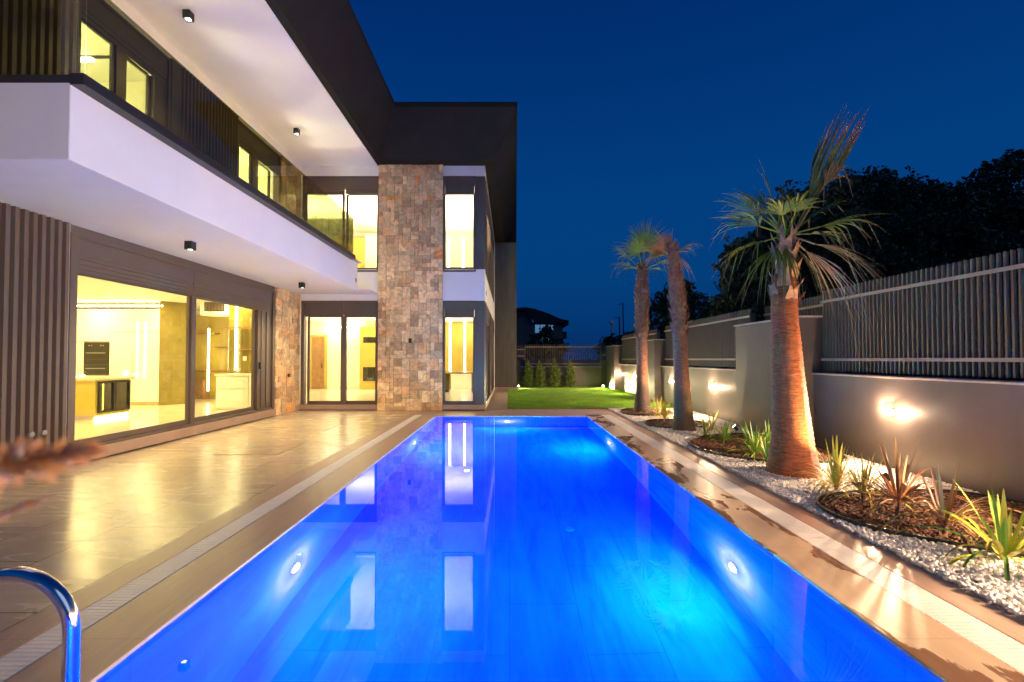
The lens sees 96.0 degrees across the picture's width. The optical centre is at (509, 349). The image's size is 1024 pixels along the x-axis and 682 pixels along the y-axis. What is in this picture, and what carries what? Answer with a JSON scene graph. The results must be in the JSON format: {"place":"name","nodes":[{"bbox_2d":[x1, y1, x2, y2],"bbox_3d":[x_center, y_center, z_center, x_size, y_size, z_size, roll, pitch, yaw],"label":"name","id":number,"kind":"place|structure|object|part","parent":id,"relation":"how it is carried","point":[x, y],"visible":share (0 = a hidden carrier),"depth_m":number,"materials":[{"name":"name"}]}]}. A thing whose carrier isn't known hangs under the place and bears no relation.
{"place":"outdoors","nodes":[
{"label":"outdoors","id":0,"kind":"place"},
{"bbox_2d":[0,496,49,520],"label":"grass plume","id":1,"kind":"object","parent":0,"point":[7,513],"depth_m":0.40,"materials":[{"name":"brown plant"}]},
{"bbox_2d":[0,437,108,496],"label":"grass plume","id":2,"kind":"object","parent":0,"point":[17,464],"depth_m":0.34,"materials":[{"name":"brown plant"}]},
{"bbox_2d":[75,377,134,419],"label":"kitchen island","id":3,"kind":"structure","parent":0,"point":[86,393],"depth_m":9.88,"materials":[{"name":"wood"}]},
{"bbox_2d":[97,380,130,412],"bbox_3d":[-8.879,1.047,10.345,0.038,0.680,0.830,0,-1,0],"label":"wine fridge","id":4,"kind":"object","parent":3,"relation":"in","point":[113,396],"visible":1,"depth_m":10.31,"materials":[{"name":"black glass"}]},
{"bbox_2d":[0,410,414,633],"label":"patio","id":5,"kind":"structure","parent":0,"point":[83,526],"depth_m":5.11,"materials":[{"name":"tile"}]},
{"bbox_2d":[214,443,303,454],"bbox_3d":[-4.150,1.667,7.712,1.000,0.011,1.010,0,-1,0],"label":"tile","id":6,"kind":"object","parent":5,"relation":"in","point":[262,449],"visible":1,"depth_m":7.63,"materials":[{"name":"tile"}]},
{"bbox_2d":[288,426,335,430],"bbox_3d":[-4.260,1.714,9.971,0.780,0.011,0.770,0,-1,0],"label":"tile","id":7,"kind":"object","parent":5,"relation":"in","point":[312,428],"visible":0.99,"depth_m":9.93,"materials":[{"name":"tile"}]},
{"bbox_2d":[0,411,609,657],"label":"paving border","id":8,"kind":"object","parent":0,"point":[17,636],"visible":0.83,"depth_m":3.69,"materials":[{"name":"beige stone"}]},
{"bbox_2d":[310,335,326,388],"bbox_3d":[-8.400,0.559,20.198,0.700,2.370,0.170,0,-1,0],"label":"door frame","id":9,"kind":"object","parent":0,"point":[318,361],"depth_m":20.17,"materials":[{"name":"paint"}]},
{"bbox_2d":[312,337,323,388],"bbox_3d":[-8.400,0.594,20.176,0.520,2.260,0.029,0,-1,0],"label":"door leaf","id":10,"kind":"structure","parent":9,"relation":"in","point":[317,342],"depth_m":20.16,"materials":[{"name":"brown wood"}]},
{"bbox_2d":[327,326,374,388],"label":"media wall","id":11,"kind":"structure","parent":0,"point":[367,357],"depth_m":19.94,"materials":[{"name":"paint"}]},
{"bbox_2d":[338,234,376,267],"bbox_3d":[-6.400,-3.566,19.974,2.000,2.630,0.790,0,-1,0],"label":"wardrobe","id":12,"kind":"object","parent":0,"point":[364,250],"visible":0.21,"depth_m":19.61,"materials":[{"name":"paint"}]},
{"bbox_2d":[445,371,450,391],"bbox_3d":[-3.475,1.301,18.602,2.150,0.820,0.450,0,-1,0],"label":"sideboard","id":13,"kind":"object","parent":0,"point":[447,382],"visible":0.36,"depth_m":18.38,"materials":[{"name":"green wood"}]},
{"bbox_2d":[445,372,472,392],"bbox_3d":[-2.050,1.302,18.177,1.400,0.800,0.400,0,-1,0],"label":"table","id":14,"kind":"object","parent":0,"point":[471,373],"visible":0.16,"depth_m":17.98,"materials":[{"name":"brown wood"}]},
{"bbox_2d":[485,390,607,410],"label":"side path","id":15,"kind":"structure","parent":0,"point":[498,400],"depth_m":14.53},
{"bbox_2d":[0,0,516,475],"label":"house","id":16,"kind":"structure","parent":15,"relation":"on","point":[123,177],"depth_m":9.23,"materials":[{"name":"white paint"}]},
{"bbox_2d":[81,55,128,61],"bbox_3d":[-9.100,-5.376,8.515,4.800,0.088,0.080,0,-1,0],"label":"track light","id":17,"kind":"object","parent":16,"relation":"attached to","point":[88,58],"visible":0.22,"depth_m":8.50,"materials":[{"name":"white metal"}]},
{"bbox_2d":[76,305,162,404],"bbox_3d":[-11.600,0.176,13.374,3.400,2.850,0.650,0,-1,0],"label":"kitchen cabinet","id":18,"kind":"object","parent":16,"relation":"on","point":[132,336],"visible":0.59,"depth_m":13.09,"materials":[{"name":"beige paint"}]},
{"bbox_3d":[-12.425,0.639,13.079,0.644,1.692,0.019,0,-1,0],"label":"cabinet door","id":19,"kind":"part","parent":18,"relation":"part of","materials":[{"name":"beige paint"}]},
{"bbox_3d":[-12.425,-0.674,13.107,0.644,0.902,0.019,0,-1,0],"label":"cabinet door","id":20,"kind":"part","parent":18,"relation":"part of","materials":[{"name":"beige paint"}]},
{"bbox_2d":[83,342,109,374],"bbox_3d":[-11.735,0.269,13.062,0.710,0.930,0.069,0,-1,0],"label":"oven","id":21,"kind":"object","parent":18,"relation":"in","point":[96,358],"visible":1,"depth_m":13.06,"materials":[{"name":"black glass"}]},
{"bbox_3d":[-11.735,0.270,13.079,0.710,0.930,0.034,0,-1,0],"label":"oven door","id":22,"kind":"part","parent":21,"relation":"part of","materials":[{"name":"black glass"}]},
{"bbox_3d":[-11.735,-0.675,13.107,0.724,0.900,0.019,0,-1,0],"label":"cabinet door","id":23,"kind":"part","parent":18,"relation":"part of","materials":[{"name":"beige paint"}]},
{"bbox_3d":[-11.015,0.499,13.082,0.704,1.972,0.019,0,-1,0],"label":"cabinet door","id":24,"kind":"part","parent":18,"relation":"part of","materials":[{"name":"beige paint"}]},
{"bbox_3d":[-11.015,-0.814,13.109,0.704,0.622,0.019,0,-1,0],"label":"cabinet door","id":25,"kind":"part","parent":18,"relation":"part of","materials":[{"name":"beige paint"}]},
{"bbox_3d":[-10.307,0.499,13.082,0.699,1.972,0.019,0,-1,0],"label":"cabinet door","id":26,"kind":"part","parent":18,"relation":"part of","materials":[{"name":"beige paint"}]},
{"bbox_3d":[-10.307,-0.814,13.109,0.699,0.622,0.019,0,-1,0],"label":"cabinet door","id":27,"kind":"part","parent":18,"relation":"part of","materials":[{"name":"beige paint"}]},
{"bbox_2d":[76,0,170,129],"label":"window","id":28,"kind":"structure","parent":16,"relation":"in","point":[124,39],"depth_m":7.45,"materials":[{"name":"brown metal"}]},
{"bbox_2d":[66,232,275,444],"bbox_3d":[-6.290,-0.045,9.298,0.220,3.100,5.670,0,-1,0],"label":"window","id":29,"kind":"structure","parent":16,"relation":"in","point":[89,257],"depth_m":8.80,"materials":[{"name":"brown metal"}]},
{"bbox_2d":[158,301,185,405],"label":"interior column","id":30,"kind":"structure","parent":16,"relation":"on","point":[172,352],"depth_m":13.31,"materials":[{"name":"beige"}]},
{"bbox_2d":[182,9,193,22],"bbox_3d":[-5.280,-5.475,7.567,0.116,0.135,0.116,0,-1,0],"label":"ceiling light","id":31,"kind":"object","parent":16,"relation":"attached to","point":[187,15],"visible":1,"depth_m":7.51,"materials":[{"name":"black metal"}]},
{"bbox_2d":[184,241,195,250],"bbox_3d":[-5.180,-1.676,7.467,0.116,0.135,0.116,0,-1,0],"label":"ceiling light","id":32,"kind":"object","parent":16,"relation":"attached to","point":[189,245],"visible":1,"depth_m":7.41,"materials":[{"name":"black metal"}]},
{"bbox_2d":[195,314,228,398],"bbox_3d":[-10.160,0.232,15.344,3.680,2.820,0.490,0,-1,0],"label":"wall shelf unit","id":33,"kind":"object","parent":16,"relation":"on","point":[212,345],"depth_m":15.50,"materials":[{"name":"paint"}]},
{"bbox_2d":[200,300,228,316],"bbox_3d":[-8.213,-1.160,13.066,0.815,0.429,0.522,0,-1,0],"label":"air grille","id":34,"kind":"object","parent":16,"relation":"attached to","point":[211,309],"visible":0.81,"depth_m":12.82,"materials":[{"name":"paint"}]},
{"bbox_2d":[214,373,250,408],"bbox_3d":[-7.120,1.121,12.404,1.240,0.920,0.690,0,-1,0],"label":"base cabinet","id":35,"kind":"object","parent":16,"relation":"on","point":[233,390],"visible":0.6,"depth_m":12.08,"materials":[{"name":"beige paint"}]},
{"bbox_2d":[226,305,251,372],"bbox_3d":[-7.410,-0.358,12.700,0.780,2.048,0.260,0,-1,0],"label":"lit partition","id":36,"kind":"object","parent":35,"relation":"on","point":[240,333],"visible":0.73,"depth_m":12.79,"materials":[{"name":"yellow"}]},
{"bbox_2d":[238,120,280,203],"bbox_3d":[-6.291,-3.806,11.432,0.218,2.850,1.960,0,-1,0],"label":"window","id":37,"kind":"structure","parent":16,"relation":"in","point":[258,151],"depth_m":11.38,"materials":[{"name":"grey metal"}]},
{"bbox_2d":[293,128,299,134],"bbox_3d":[-5.280,-5.394,11.416,0.116,0.135,0.116,0,-1,0],"label":"ceiling light","id":38,"kind":"object","parent":16,"relation":"attached to","point":[296,131],"visible":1,"depth_m":11.36,"materials":[{"name":"metal"}]},
{"bbox_2d":[298,282,304,287],"bbox_3d":[-5.180,-1.592,11.476,0.116,0.135,0.116,0,-1,0],"label":"ceiling light","id":39,"kind":"object","parent":16,"relation":"attached to","point":[301,284],"visible":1,"depth_m":11.42,"materials":[{"name":"black metal"}]},
{"bbox_2d":[300,301,377,404],"bbox_3d":[-4.980,0.115,13.592,2.280,3.080,0.218,0,-1,0],"label":"window","id":40,"kind":"structure","parent":16,"relation":"in","point":[343,309],"depth_m":13.53,"materials":[{"name":"brown metal"}]},
{"bbox_2d":[302,176,378,271],"bbox_3d":[-4.980,-3.694,13.672,2.280,2.840,0.218,0,-1,0],"label":"window","id":41,"kind":"structure","parent":16,"relation":"in","point":[311,185],"depth_m":13.62,"materials":[{"name":"grey metal"}]},
{"bbox_2d":[445,323,472,371],"bbox_3d":[-2.413,-0.100,20.237,2.895,2.150,0.060,0,-1,0],"label":"wall panelling","id":42,"kind":"object","parent":16,"relation":"attached to","point":[458,347],"depth_m":20.21,"materials":[{"name":"paint"}]},
{"bbox_2d":[446,240,472,266],"bbox_3d":[-2.438,-3.549,20.309,2.945,2.550,0.060,0,-1,0],"label":"wall panelling","id":43,"kind":"object","parent":16,"relation":"attached to","point":[459,253],"depth_m":20.29,"materials":[{"name":"beige paint"}]},
{"bbox_2d":[443,301,475,404],"bbox_3d":[-1.480,0.115,13.592,0.960,3.080,0.218,0,-1,0],"label":"window","id":44,"kind":"structure","parent":16,"relation":"in","point":[451,309],"depth_m":13.53,"materials":[{"name":"grey metal"}]},
{"bbox_2d":[443,176,475,271],"bbox_3d":[-1.480,-3.694,13.672,0.960,2.840,0.218,0,-1,0],"label":"window","id":45,"kind":"structure","parent":16,"relation":"in","point":[452,185],"depth_m":13.61,"materials":[{"name":"grey metal"}]},
{"bbox_2d":[485,302,490,403],"bbox_3d":[-0.826,0.156,15.510,0.218,3.080,3.380,0,-1,0],"label":"window","id":46,"kind":"structure","parent":16,"relation":"in","point":[487,313],"depth_m":17.02,"materials":[{"name":"grey metal"}]},
{"bbox_2d":[485,180,490,290],"bbox_3d":[-0.826,-3.653,15.590,0.218,2.840,3.380,0,-1,0],"label":"window","id":47,"kind":"structure","parent":16,"relation":"in","point":[487,209],"depth_m":16.88,"materials":[{"name":"grey metal"}]},
{"bbox_2d":[490,222,493,301],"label":"window","id":48,"kind":"structure","parent":16,"relation":"in","point":[492,238],"depth_m":20.99,"materials":[{"name":"black glass"}]},
{"bbox_2d":[491,316,493,392],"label":"window","id":49,"kind":"structure","parent":16,"relation":"in","point":[492,321],"depth_m":20.92,"materials":[{"name":"grey metal"}]},
{"bbox_2d":[507,386,673,408],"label":"lawn","id":50,"kind":"structure","parent":0,"point":[566,404],"depth_m":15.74,"materials":[{"name":"green plant"}]},
{"bbox_2d":[521,360,533,387],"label":"shrub","id":51,"kind":"object","parent":50,"relation":"on","point":[528,377],"visible":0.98,"depth_m":23.83,"materials":[{"name":"green plant"}]},
{"bbox_2d":[533,360,546,387],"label":"shrub","id":52,"kind":"object","parent":50,"relation":"on","point":[540,372],"visible":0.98,"depth_m":23.83,"materials":[{"name":"green plant"}]},
{"bbox_2d":[547,358,562,387],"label":"shrub","id":53,"kind":"object","parent":50,"relation":"on","point":[553,374],"visible":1,"depth_m":23.86,"materials":[{"name":"green plant"}]},
{"bbox_2d":[565,359,575,386],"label":"shrub","id":54,"kind":"object","parent":50,"relation":"on","point":[569,376],"visible":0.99,"depth_m":23.84,"materials":[{"name":"green plant"}]},
{"bbox_2d":[349,0,1023,359],"label":"sky","id":55,"kind":"structure","parent":0,"point":[628,111],"materials":[{"name":"blue"}]},
{"bbox_2d":[415,360,1014,410],"bbox_3d":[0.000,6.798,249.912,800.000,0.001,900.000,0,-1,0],"label":"ground","id":56,"kind":"structure","parent":0,"point":[580,361],"depth_m":108.96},
{"bbox_2d":[0,415,420,681],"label":"drain grate","id":57,"kind":"object","parent":56,"relation":"on","point":[18,660],"visible":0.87,"depth_m":3.18,"materials":[{"name":"beige stone"}]},
{"bbox_2d":[517,307,568,365],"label":"apartment building","id":58,"kind":"structure","parent":56,"relation":"on","point":[526,325],"depth_m":60.03,"materials":[{"name":"black"}]},
{"bbox_2d":[535,325,539,332],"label":"window","id":59,"kind":"structure","parent":58,"relation":"in","point":[537,327],"depth_m":60.01,"materials":[{"name":"blue glass"}]},
{"bbox_2d":[522,324,571,365],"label":"broadleaf tree","id":60,"kind":"object","parent":56,"relation":"on","point":[546,331],"visible":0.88,"depth_m":51.49,"materials":[{"name":"green plant"}]},
{"bbox_2d":[517,360,606,386],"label":"back wall","id":61,"kind":"structure","parent":56,"relation":"on","point":[591,376],"depth_m":24.47,"materials":[{"name":"stone"}]},
{"bbox_2d":[517,345,524,359],"bbox_3d":[0.570,0.177,24.646,0.480,0.820,0.126,0,-1,0],"label":"slat fence","id":62,"kind":"object","parent":61,"relation":"on","point":[518,349],"visible":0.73,"depth_m":24.61,"materials":[{"name":"beige metal"}]},
{"bbox_2d":[525,344,600,365],"bbox_3d":[2.840,0.327,24.623,4.060,1.180,0.126,0,-1,0],"label":"slat fence","id":63,"kind":"object","parent":61,"relation":"on","point":[575,363],"visible":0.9,"depth_m":24.58,"materials":[{"name":"beige metal"}]},
{"bbox_2d":[601,344,606,358],"bbox_3d":[5.040,0.128,24.647,0.340,0.820,0.126,0,-1,0],"label":"slat fence","id":64,"kind":"object","parent":61,"relation":"on","point":[603,354],"visible":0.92,"depth_m":24.61,"materials":[{"name":"beige metal"}]},
{"bbox_2d":[609,320,613,336],"bbox_3d":[8.860,-0.085,40.011,0.400,4.850,0.400,0,-1,0],"label":"street lamp","id":65,"kind":"object","parent":56,"relation":"on","point":[611,322],"visible":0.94,"depth_m":39.98,"materials":[{"name":"metal"}]},
{"bbox_2d":[592,330,634,360],"bbox_3d":[8.394,0.351,33.980,4.637,3.836,2.829,0,-1,0],"label":"broadleaf tree","id":66,"kind":"object","parent":56,"relation":"on","point":[610,340],"visible":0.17,"depth_m":33.70,"materials":[{"name":"green plant"}]},
{"bbox_2d":[622,303,623,334],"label":"utility pole","id":67,"kind":"object","parent":56,"relation":"on","point":[623,316],"visible":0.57,"depth_m":50.04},
{"bbox_2d":[648,278,714,338],"bbox_3d":[11.086,-1.261,30.098,5.542,6.893,2.872,0,-1,0],"label":"broadleaf tree","id":68,"kind":"object","parent":56,"relation":"on","point":[694,303],"visible":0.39,"depth_m":29.57,"materials":[{"name":"green plant"}]},
{"bbox_2d":[586,415,1023,681],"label":"wet pool coping","id":69,"kind":"object","parent":56,"relation":"on","point":[941,652],"visible":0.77,"depth_m":2.98,"materials":[{"name":"beige stone"}]},
{"bbox_2d":[602,415,1023,674],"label":"drain grate","id":70,"kind":"object","parent":56,"relation":"on","point":[1002,647],"visible":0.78,"depth_m":3.19,"materials":[{"name":"beige stone"}]},
{"bbox_2d":[603,410,1023,644],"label":"paving border","id":71,"kind":"object","parent":56,"relation":"on","point":[1010,626],"visible":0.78,"depth_m":3.50,"materials":[{"name":"beige stone"}]},
{"bbox_2d":[606,315,1023,501],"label":"garden wall","id":72,"kind":"structure","parent":56,"relation":"on","point":[975,427],"depth_m":6.51,"materials":[{"name":"paint"}]},
{"bbox_2d":[621,329,659,363],"bbox_3d":[5.384,-0.025,19.350,0.126,1.338,5.290,0,-1,0],"label":"slat fence","id":73,"kind":"object","parent":72,"relation":"on","point":[629,352],"visible":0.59,"depth_m":20.26,"materials":[{"name":"beige metal"}]},
{"bbox_2d":[664,309,754,366],"bbox_3d":[5.384,-0.167,13.036,0.126,1.358,5.660,0,-1,0],"label":"slat fence","id":74,"kind":"object","parent":72,"relation":"on","point":[710,341],"visible":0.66,"depth_m":12.16,"materials":[{"name":"beige metal"}]},
{"bbox_2d":[709,381,714,389],"bbox_3d":[5.148,0.932,11.744,0.144,0.220,0.252,-1,-1,26],"label":"wall lamp","id":75,"kind":"object","parent":72,"relation":"attached to","point":[711,385],"visible":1,"depth_m":11.74,"materials":[{"name":"white glass"}]},
{"bbox_2d":[763,295,844,372],"bbox_3d":[5.684,-0.266,9.063,0.126,1.388,2.310,0,-1,0],"label":"slat fence","id":76,"kind":"object","parent":72,"relation":"attached to","point":[811,306],"visible":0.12,"depth_m":8.67,"materials":[{"name":"beige metal"}]},
{"bbox_2d":[882,401,899,417],"bbox_3d":[5.148,0.816,6.235,0.144,0.220,0.252,-1,-1,26],"label":"wall lamp","id":77,"kind":"object","parent":72,"relation":"attached to","point":[889,410],"visible":1,"depth_m":6.23,"materials":[{"name":"white glass"}]},
{"bbox_2d":[820,248,1023,377],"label":"slat fence","id":78,"kind":"object","parent":72,"relation":"on","point":[839,340],"visible":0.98,"depth_m":5.85,"materials":[{"name":"beige metal"}]},
{"bbox_2d":[627,284,1023,380],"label":"thicket","id":79,"kind":"object","parent":56,"relation":"on","point":[962,377],"visible":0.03,"depth_m":8.25,"materials":[{"name":"green plant"}]},
{"bbox_2d":[705,165,984,371],"bbox_3d":[11.646,-2.345,17.177,9.453,8.523,5.282,0,-1,0],"label":"broadleaf tree","id":80,"kind":"object","parent":56,"relation":"on","point":[881,200],"visible":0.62,"depth_m":15.67,"materials":[{"name":"green plant"}]},
{"bbox_2d":[872,149,1023,372],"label":"broadleaf tree","id":81,"kind":"object","parent":56,"relation":"on","point":[1002,209],"visible":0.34,"depth_m":15.87,"materials":[{"name":"green plant"}]},
{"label":"pool basin","id":82,"kind":"structure","parent":56,"relation":"in","visible":0},
{"bbox_2d":[5,415,586,681],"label":"pool coping","id":83,"kind":"object","parent":82,"relation":"on","point":[112,640],"visible":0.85,"depth_m":3.10,"materials":[{"name":"beige stone"}]},
{"bbox_2d":[0,566,80,681],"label":"pool ladder","id":84,"kind":"object","parent":83,"relation":"attached to","point":[56,592],"visible":1,"depth_m":1.86,"materials":[{"name":"metal"}]},
{"bbox_2d":[95,417,941,681],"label":"water","id":85,"kind":"structure","parent":82,"relation":"in","point":[511,549],"depth_m":3.01,"materials":[{"name":"blue liquid"}]},
{"bbox_2d":[608,409,1023,621],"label":"pebble bed","id":86,"kind":"object","parent":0,"point":[972,593],"visible":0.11,"depth_m":3.58,"materials":[{"name":"grey gravel"}]},
{"bbox_2d":[620,408,672,415],"bbox_3d":[3.748,1.738,12.750,1.431,0.060,1.704,0,-1,0],"label":"mulch bed","id":87,"kind":"object","parent":86,"relation":"on","point":[640,414],"visible":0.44,"depth_m":12.18,"materials":[{"name":"brown wood"}]},
{"bbox_2d":[610,216,669,411],"bbox_3d":[3.655,-0.962,12.955,2.118,5.468,1.688,0,-1,0],"label":"palm tree","id":88,"kind":"object","parent":87,"relation":"on","point":[642,401],"visible":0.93,"depth_m":12.82,"materials":[{"name":"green plant"}]},
{"bbox_2d":[643,397,672,416],"bbox_3d":[3.902,1.719,11.925,1.138,1.129,1.348,0,-1,0],"label":"spiky plant","id":89,"kind":"object","parent":87,"relation":"on","point":[658,406],"visible":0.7,"depth_m":11.88,"materials":[{"name":"green plant"}]},
{"bbox_2d":[641,228,697,431],"bbox_3d":[3.358,-0.452,9.613,1.374,4.307,0.744,0,-1,0],"label":"palm tree","id":90,"kind":"object","parent":86,"relation":"on","point":[683,418],"visible":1,"depth_m":9.56,"materials":[{"name":"brown plant"}]},
{"bbox_2d":[645,419,709,428],"bbox_3d":[3.757,1.690,10.457,1.413,0.060,1.332,0,-1,0],"label":"mulch bed","id":91,"kind":"object","parent":86,"relation":"on","point":[649,425],"visible":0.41,"depth_m":10.02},
{"bbox_2d":[649,400,673,420],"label":"spiky plant","id":92,"kind":"object","parent":91,"relation":"on","point":[664,413],"visible":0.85,"depth_m":11.03,"materials":[{"name":"green plant"}]},
{"bbox_2d":[697,406,727,432],"bbox_3d":[4.148,1.585,9.454,0.826,0.838,0.849,-1,-1,32],"label":"spiky plant","id":93,"kind":"object","parent":86,"relation":"on","point":[712,425],"visible":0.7,"depth_m":9.45,"materials":[{"name":"green plant"}]},
{"bbox_2d":[752,431,767,463],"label":"spiky plant","id":94,"kind":"object","parent":86,"relation":"on","point":[765,451],"visible":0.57,"depth_m":6.53,"materials":[{"name":"green plant"}]},
{"bbox_2d":[689,433,846,463],"bbox_3d":[4.085,1.633,7.745,2.042,0.060,2.492,0,-1,0],"label":"mulch bed","id":95,"kind":"object","parent":86,"relation":"on","point":[724,454],"visible":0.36,"depth_m":7.20,"materials":[{"name":"brown wood"}]},
{"bbox_2d":[693,414,715,437],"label":"spiky plant","id":96,"kind":"object","parent":95,"relation":"on","point":[705,431],"visible":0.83,"depth_m":8.72,"materials":[{"name":"green plant"}]},
{"bbox_2d":[699,418,746,443],"bbox_3d":[3.854,1.605,8.282,1.035,0.745,1.170,0,-1,0],"label":"spiky plant","id":97,"kind":"object","parent":95,"relation":"on","point":[725,435],"visible":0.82,"depth_m":8.26,"materials":[{"name":"green plant"}]},
{"bbox_2d":[719,420,769,460],"bbox_3d":[3.721,1.652,7.076,1.394,1.106,1.284,0,-1,0],"label":"spiky plant","id":98,"kind":"object","parent":95,"relation":"on","point":[754,443],"visible":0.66,"depth_m":7.07,"materials":[{"name":"green plant"}]},
{"bbox_2d":[738,418,770,452],"bbox_3d":[4.247,1.591,7.516,1.049,0.938,1.173,0,-1,0],"label":"spiky plant","id":99,"kind":"object","parent":95,"relation":"on","point":[768,436],"visible":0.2,"depth_m":7.52,"materials":[{"name":"green plant"}]},
{"bbox_2d":[608,408,932,482],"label":"pebbles","id":100,"kind":"object","parent":86,"relation":"on","point":[747,469],"visible":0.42,"depth_m":6.67,"materials":[{"name":"white gravel"}]},
{"bbox_2d":[709,104,893,478],"bbox_3d":[3.704,-0.852,5.981,2.165,4.954,1.361,0,-1,16],"label":"palm tree","id":101,"kind":"object","parent":86,"relation":"on","point":[792,450],"visible":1,"depth_m":5.91,"materials":[{"name":"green plant"}]},
{"bbox_2d":[620,409,1023,552],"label":"bark chips","id":102,"kind":"object","parent":86,"relation":"on","point":[837,505],"visible":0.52,"depth_m":4.56,"materials":[{"name":"brown wood"}]},
{"bbox_2d":[791,435,881,496],"bbox_3d":[3.662,1.485,5.248,0.908,1.090,1.051,0,-1,0],"label":"spiky plant","id":103,"kind":"object","parent":86,"relation":"on","point":[833,479],"visible":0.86,"depth_m":5.14,"materials":[{"name":"green plant"}]},
{"bbox_2d":[883,472,889,485],"bbox_3d":[4.351,1.523,5.322,0.113,0.217,0.072,-1,-2,42],"label":"garden spotlight","id":104,"kind":"object","parent":86,"relation":"on","point":[885,474],"visible":0.3,"depth_m":5.30,"materials":[{"name":"black metal"}]},
{"bbox_2d":[817,489,1023,557],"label":"mulch bed","id":105,"kind":"object","parent":86,"relation":"on","point":[903,534],"visible":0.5,"depth_m":4.16,"materials":[{"name":"brown wood"}]},
{"bbox_2d":[811,451,922,517],"bbox_3d":[3.569,1.488,4.673,1.105,0.967,0.989,0,-1,-18],"label":"spiky plant","id":106,"kind":"object","parent":105,"relation":"on","point":[863,488],"visible":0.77,"depth_m":4.67,"materials":[{"name":"green plant"}]},
{"bbox_2d":[825,437,991,533],"bbox_3d":[3.751,1.378,4.322,1.405,1.088,1.391,0,-1,0],"label":"spiky plant","id":107,"kind":"object","parent":105,"relation":"on","point":[901,476],"visible":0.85,"depth_m":4.35,"materials":[{"name":"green plant"}]},
{"bbox_2d":[861,460,1023,553],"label":"spiky plant","id":108,"kind":"object","parent":105,"relation":"on","point":[938,502],"visible":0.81,"depth_m":3.87,"materials":[{"name":"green plant"}]},
{"bbox_2d":[998,549,1023,576],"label":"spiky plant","id":109,"kind":"object","parent":105,"relation":"on","point":[1013,550],"visible":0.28,"depth_m":3.15,"materials":[{"name":"green plant"}]},
{"bbox_2d":[897,480,1023,580],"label":"spiky plant","id":110,"kind":"object","parent":86,"relation":"on","point":[1002,524],"visible":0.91,"depth_m":3.38,"materials":[{"name":"green plant"}]}
]}

